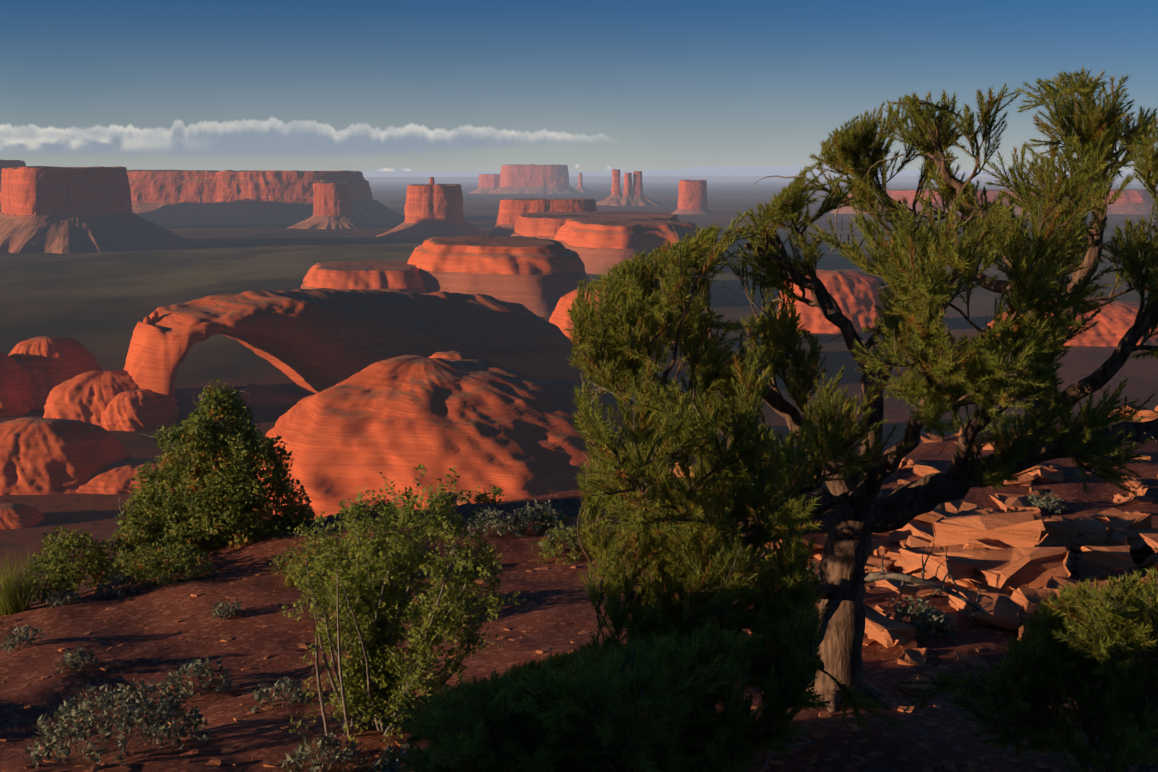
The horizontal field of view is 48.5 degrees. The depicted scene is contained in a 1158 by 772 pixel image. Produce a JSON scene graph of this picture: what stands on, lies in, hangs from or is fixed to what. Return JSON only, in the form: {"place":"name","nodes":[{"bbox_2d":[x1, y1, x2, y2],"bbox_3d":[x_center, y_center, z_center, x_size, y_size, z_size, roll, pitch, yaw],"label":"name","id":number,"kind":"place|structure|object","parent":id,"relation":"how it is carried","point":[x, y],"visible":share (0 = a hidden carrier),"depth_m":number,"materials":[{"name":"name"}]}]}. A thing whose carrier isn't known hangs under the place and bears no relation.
{"place":"outdoors","nodes":[
{"label":"outdoors","id":0,"kind":"place"},
{"bbox_2d":[0,118,603,154],"bbox_3d":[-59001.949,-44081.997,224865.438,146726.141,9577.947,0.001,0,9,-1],"label":"cloud","id":1,"kind":"structure","parent":0,"point":[270,135],"depth_m":225042.58,"materials":[{"name":"white"}]},
{"bbox_2d":[377,165,610,170],"bbox_3d":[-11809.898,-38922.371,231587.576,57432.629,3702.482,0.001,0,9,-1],"label":"cloud","id":2,"kind":"structure","parent":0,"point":[407,169],"depth_m":231238.91,"materials":[{"name":"white"}]},
{"bbox_2d":[0,411,1157,771],"bbox_3d":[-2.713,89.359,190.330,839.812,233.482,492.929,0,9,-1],"label":"ground","id":3,"kind":"structure","parent":0,"point":[200,631],"depth_m":14.08,"materials":[{"name":"soil"}]},
{"bbox_2d":[0,546,56,615],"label":"grass clump","id":4,"kind":"object","parent":3,"relation":"on","point":[13,600],"visible":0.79,"depth_m":17.36,"materials":[{"name":"green plant"}]},
{"bbox_2d":[20,525,367,618],"bbox_3d":[-5.211,2.685,17.672,7.140,1.892,2.481,7,11,35],"label":"juniper scrub","id":5,"kind":"object","parent":3,"relation":"on","point":[65,578],"visible":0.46,"depth_m":19.15,"materials":[{"name":"green plant"}]},
{"bbox_2d":[112,378,317,575],"bbox_3d":[-5.725,1.908,20.287,3.404,4.093,2.056,0,9,-1],"label":"juniper","id":6,"kind":"object","parent":3,"relation":"on","point":[232,510],"visible":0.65,"depth_m":19.93,"materials":[{"name":"green plant"}]},
{"bbox_2d":[104,384,311,540],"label":"shrub branches","id":7,"kind":"object","parent":6,"relation":"attached to","point":[193,448],"visible":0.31,"depth_m":20.02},
{"bbox_2d":[281,464,529,748],"bbox_3d":[-1.442,1.786,10.723,2.029,2.471,1.612,0,9,-1],"label":"leafy shrub","id":8,"kind":"object","parent":3,"relation":"on","point":[395,680],"visible":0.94,"depth_m":10.55,"materials":[{"name":"green plant"}]},
{"bbox_2d":[306,559,380,736],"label":"stems","id":9,"kind":"object","parent":8,"relation":"attached to","point":[344,706],"visible":0.79,"depth_m":10.57,"materials":[{"name":"wood"}]},
{"bbox_2d":[378,642,601,771],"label":"young pinyon pine","id":10,"kind":"object","parent":3,"relation":"on","point":[418,736],"visible":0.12,"depth_m":7.98,"materials":[{"name":"green plant"}]},
{"bbox_2d":[0,486,1105,771],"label":"dead sagebrush wood","id":11,"kind":"object","parent":3,"relation":"on","point":[158,724],"visible":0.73,"depth_m":10.97,"materials":[{"name":"grey plant"}]},
{"bbox_2d":[0,550,1154,771],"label":"rock chips","id":12,"kind":"object","parent":3,"relation":"on","point":[948,764],"visible":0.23,"depth_m":11.19,"materials":[{"name":"stone"}]},
{"bbox_2d":[0,411,1157,626],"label":"shrub foliage","id":13,"kind":"object","parent":3,"relation":"on","point":[148,561],"visible":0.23,"depth_m":18.54,"materials":[{"name":"green plant"}]},
{"bbox_2d":[397,622,770,771],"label":"bush","id":14,"kind":"object","parent":3,"relation":"on","point":[553,728],"visible":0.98,"depth_m":7.04,"materials":[{"name":"green plant"}]},
{"bbox_2d":[375,463,816,512],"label":"rocks","id":15,"kind":"object","parent":3,"relation":"on","point":[464,502],"depth_m":23.66,"materials":[{"name":"stone"}]},
{"bbox_2d":[564,67,1157,770],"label":"pinyon pine","id":16,"kind":"object","parent":3,"relation":"on","point":[846,517],"visible":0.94,"depth_m":9.82,"materials":[{"name":"green plant"}]},
{"bbox_2d":[579,83,1157,714],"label":"tree branches","id":17,"kind":"object","parent":3,"relation":"on","point":[883,575],"visible":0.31,"depth_m":11.06,"materials":[{"name":"brown wood"}]},
{"bbox_2d":[765,500,1157,659],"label":"ledge rock","id":18,"kind":"object","parent":3,"relation":"on","point":[1014,562],"visible":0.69,"depth_m":16.14,"materials":[{"name":"stone"}]},
{"bbox_2d":[778,457,1157,696],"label":"rock slabs","id":19,"kind":"object","parent":3,"relation":"on","point":[1009,503],"visible":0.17,"depth_m":16.44,"materials":[{"name":"stone"}]},
{"bbox_2d":[884,403,1157,505],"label":"rock slabs","id":20,"kind":"object","parent":3,"relation":"on","point":[1044,475],"visible":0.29,"depth_m":24.05,"materials":[{"name":"stone"}]},
{"bbox_2d":[897,566,1157,771],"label":"bush","id":21,"kind":"object","parent":3,"relation":"on","point":[1037,672],"visible":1,"depth_m":8.02,"materials":[{"name":"green plant"}]},
{"bbox_2d":[952,578,1157,760],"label":"pinyon pine deadwood","id":22,"kind":"object","parent":21,"relation":"attached to","point":[1115,606],"visible":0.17,"depth_m":7.69,"materials":[{"name":"brown wood"}]},
{"bbox_2d":[0,181,1157,603],"bbox_3d":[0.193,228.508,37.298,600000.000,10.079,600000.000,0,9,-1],"label":"ground","id":23,"kind":"structure","parent":0,"point":[98,305],"depth_m":2514.46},
{"bbox_2d":[0,160,25,211],"bbox_3d":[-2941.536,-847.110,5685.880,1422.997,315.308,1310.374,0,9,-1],"label":"mesa","id":24,"kind":"structure","parent":23,"relation":"on","point":[11,163],"depth_m":5622.17,"materials":[{"name":"stone"}]},
{"bbox_2d":[0,352,34,416],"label":"dome","id":25,"kind":"structure","parent":23,"relation":"on","point":[16,398],"depth_m":1257.71,"materials":[{"name":"stone"}]},
{"bbox_2d":[0,503,44,528],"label":"dome","id":26,"kind":"structure","parent":23,"relation":"on","point":[15,516],"depth_m":860.02,"materials":[{"name":"orange stone"}]},
{"bbox_2d":[8,336,101,409],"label":"dome","id":27,"kind":"structure","parent":23,"relation":"on","point":[48,364],"depth_m":1296.15,"materials":[{"name":"stone"}]},
{"bbox_2d":[0,417,130,494],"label":"dome","id":28,"kind":"structure","parent":23,"relation":"on","point":[43,456],"depth_m":951.56,"materials":[{"name":"orange stone"}]},
{"bbox_2d":[0,166,202,253],"bbox_3d":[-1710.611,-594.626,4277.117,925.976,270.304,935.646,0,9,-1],"label":"mesa","id":29,"kind":"structure","parent":23,"relation":"on","point":[59,210],"depth_m":4052.32,"materials":[{"name":"stone"}]},
{"bbox_2d":[43,370,178,428],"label":"dome","id":30,"kind":"structure","parent":23,"relation":"on","point":[87,397],"depth_m":1192.47,"materials":[{"name":"orange stone"}]},
{"bbox_2d":[76,457,179,493],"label":"dome","id":31,"kind":"structure","parent":23,"relation":"on","point":[113,478],"depth_m":952.73,"materials":[{"name":"orange stone"}]},
{"bbox_2d":[101,389,175,430],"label":"dome","id":32,"kind":"structure","parent":23,"relation":"on","point":[138,410],"depth_m":1183.13,"materials":[{"name":"orange stone"}]},
{"bbox_2d":[127,169,404,223],"bbox_3d":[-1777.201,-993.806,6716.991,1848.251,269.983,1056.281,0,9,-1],"label":"long mesa","id":33,"kind":"structure","parent":23,"relation":"on","point":[223,197],"depth_m":6408.76,"materials":[{"name":"stone"}]},
{"bbox_2d":[287,183,373,228],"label":"butte","id":34,"kind":"object","parent":23,"relation":"on","point":[332,206],"visible":1,"depth_m":5712.13,"materials":[{"name":"stone"}]},
{"bbox_2d":[124,288,587,421],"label":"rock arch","id":35,"kind":"structure","parent":23,"relation":"on","point":[313,341],"depth_m":1299.14,"materials":[{"name":"stone"}]},
{"bbox_2d":[143,316,151,324],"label":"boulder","id":36,"kind":"object","parent":35,"relation":"on","point":[147,320],"visible":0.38,"depth_m":1240.33,"materials":[{"name":"stone"}]},
{"bbox_2d":[151,311,158,323],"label":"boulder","id":37,"kind":"object","parent":35,"relation":"on","point":[155,317],"visible":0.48,"depth_m":1245.21,"materials":[{"name":"stone"}]},
{"bbox_2d":[300,260,425,293],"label":"mesa","id":38,"kind":"structure","parent":23,"relation":"on","point":[394,276],"depth_m":2242.81,"materials":[{"name":"stone"}]},
{"bbox_2d":[376,184,487,237],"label":"butte","id":39,"kind":"object","parent":23,"relation":"on","point":[435,210],"visible":0.96,"depth_m":4900.03,"materials":[{"name":"stone"}]},
{"bbox_2d":[429,177,434,184],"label":"rock spire","id":40,"kind":"structure","parent":39,"relation":"attached to","point":[431,182],"depth_m":4970.71,"materials":[{"name":"stone"}]},
{"bbox_2d":[255,355,683,519],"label":"rock dome","id":41,"kind":"structure","parent":23,"relation":"on","point":[487,425],"depth_m":875.63,"materials":[{"name":"orange stone"}]},
{"bbox_2d":[429,351,485,359],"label":"rock outcrop","id":42,"kind":"object","parent":41,"relation":"on","point":[452,355],"visible":0.08,"depth_m":1043.91,"materials":[{"name":"stone"}]},
{"bbox_2d":[407,235,589,316],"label":"mesa","id":43,"kind":"structure","parent":23,"relation":"on","point":[539,277],"depth_m":2227.34,"materials":[{"name":"stone"}]},
{"bbox_2d":[487,164,581,193],"bbox_3d":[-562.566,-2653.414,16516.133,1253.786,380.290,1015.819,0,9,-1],"label":"mesa","id":44,"kind":"structure","parent":23,"relation":"on","point":[532,179],"depth_m":16218.12,"materials":[{"name":"stone"}]},
{"bbox_2d":[469,174,499,193],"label":"mitchell mesa step","id":45,"kind":"object","parent":44,"relation":"attached to","point":[488,183],"visible":0.81,"depth_m":16687.25,"materials":[{"name":"stone"}]},
{"bbox_2d":[487,198,596,235],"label":"mesa","id":46,"kind":"structure","parent":23,"relation":"on","point":[511,211],"depth_m":4851.19,"materials":[{"name":"stone"}]},
{"bbox_2d":[364,177,745,181],"bbox_3d":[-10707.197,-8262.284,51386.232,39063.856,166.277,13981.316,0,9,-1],"label":"plateau","id":47,"kind":"structure","parent":23,"relation":"on","point":[474,179],"depth_m":48089.84,"materials":[{"name":"stone"}]},
{"bbox_2d":[0,138,1155,171],"bbox_3d":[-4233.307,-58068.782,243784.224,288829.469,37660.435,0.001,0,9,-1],"label":"haze band","id":48,"kind":"object","parent":23,"relation":"on","point":[585,154],"visible":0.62,"depth_m":245984.23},
{"bbox_2d":[549,288,609,341],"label":"dome","id":49,"kind":"structure","parent":23,"relation":"on","point":[559,318],"depth_m":1711.21,"materials":[{"name":"stone"}]},
{"bbox_2d":[575,173,592,191],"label":"rock spire","id":50,"kind":"object","parent":23,"relation":"on","point":[580,188],"visible":0.92,"depth_m":17849.60,"materials":[{"name":"stone"}]},
{"bbox_2d":[511,211,678,239],"bbox_3d":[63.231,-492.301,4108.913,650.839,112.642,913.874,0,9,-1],"label":"mesa","id":51,"kind":"structure","parent":23,"relation":"on","point":[543,225],"depth_m":3842.81,"materials":[{"name":"stone"}]},
{"bbox_2d":[596,169,621,205],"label":"spire","id":52,"kind":"structure","parent":23,"relation":"on","point":[614,198],"depth_m":10084.24,"materials":[{"name":"stone"}]},
{"bbox_2d":[620,173,636,205],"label":"spire","id":53,"kind":"structure","parent":23,"relation":"on","point":[627,199],"depth_m":10072.27,"materials":[{"name":"stone"}]},
{"bbox_2d":[551,218,724,274],"bbox_3d":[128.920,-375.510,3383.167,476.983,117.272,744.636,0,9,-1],"label":"mesa","id":54,"kind":"structure","parent":23,"relation":"on","point":[597,245],"depth_m":3110.56,"materials":[{"name":"orange stone"}]},
{"bbox_2d":[361,171,920,176],"bbox_3d":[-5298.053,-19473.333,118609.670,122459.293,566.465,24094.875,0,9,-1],"label":"plateau","id":55,"kind":"structure","parent":23,"relation":"on","point":[439,173],"depth_m":110448.38,"materials":[{"name":"stone"}]},
{"bbox_2d":[632,171,663,205],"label":"spire","id":56,"kind":"structure","parent":23,"relation":"on","point":[640,199],"depth_m":10090.46,"materials":[{"name":"stone"}]},
{"bbox_2d":[603,396,738,466],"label":"rock dome","id":57,"kind":"structure","parent":23,"relation":"on","point":[610,401],"depth_m":961.56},
{"bbox_2d":[645,325,727,371],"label":"dome","id":58,"kind":"structure","parent":23,"relation":"on","point":[668,362],"depth_m":1549.42,"materials":[{"name":"stone"}]},
{"bbox_2d":[671,179,713,214],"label":"butte","id":59,"kind":"object","parent":23,"relation":"on","point":[692,196],"visible":1,"depth_m":7778.35,"materials":[{"name":"stone"}]},
{"bbox_2d":[678,166,841,171],"bbox_3d":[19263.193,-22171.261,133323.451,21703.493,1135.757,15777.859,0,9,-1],"label":"plateau","id":60,"kind":"structure","parent":23,"relation":"on","point":[746,169],"depth_m":128565.69,"materials":[{"name":"stone"}]},
{"bbox_2d":[777,269,888,333],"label":"dome","id":61,"kind":"structure","parent":23,"relation":"on","point":[853,294],"depth_m":1921.05,"materials":[{"name":"stone"}]},
{"bbox_2d":[569,176,1142,180],"bbox_3d":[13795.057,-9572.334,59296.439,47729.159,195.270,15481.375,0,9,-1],"label":"plateau","id":62,"kind":"structure","parent":23,"relation":"on","point":[822,178],"depth_m":54721.26,"materials":[{"name":"stone"}]},
{"bbox_2d":[827,189,1157,214],"bbox_3d":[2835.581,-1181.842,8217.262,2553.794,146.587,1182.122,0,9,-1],"label":"mesa","id":63,"kind":"structure","parent":23,"relation":"on","point":[1135,201],"depth_m":7753.92,"materials":[{"name":"stone"}]},
{"bbox_2d":[892,171,1151,175],"bbox_3d":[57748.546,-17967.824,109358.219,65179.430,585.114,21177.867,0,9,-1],"label":"plateau","id":64,"kind":"structure","parent":23,"relation":"on","point":[969,173],"depth_m":104355.64,"materials":[{"name":"stone"}]},
{"bbox_2d":[987,298,1157,346],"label":"dome","id":65,"kind":"structure","parent":23,"relation":"on","point":[1117,319],"depth_m":1764.23,"materials":[{"name":"stone"}]},
{"bbox_2d":[1112,180,1153,183],"bbox_3d":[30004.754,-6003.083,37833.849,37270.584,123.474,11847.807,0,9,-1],"label":"cloud","id":66,"kind":"structure","parent":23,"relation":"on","point":[1131,182],"depth_m":36943.51,"materials":[{"name":"white"}]},
{"bbox_2d":[0,0,1157,152],"label":"sky","id":67,"kind":"structure","parent":0,"point":[718,72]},
{"bbox_2d":[583,171,964,171],"bbox_3d":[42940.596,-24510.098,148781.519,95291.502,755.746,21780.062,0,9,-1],"label":"plateau","id":68,"kind":"structure","parent":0,"point":[677,171],"depth_m":141688.05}
]}

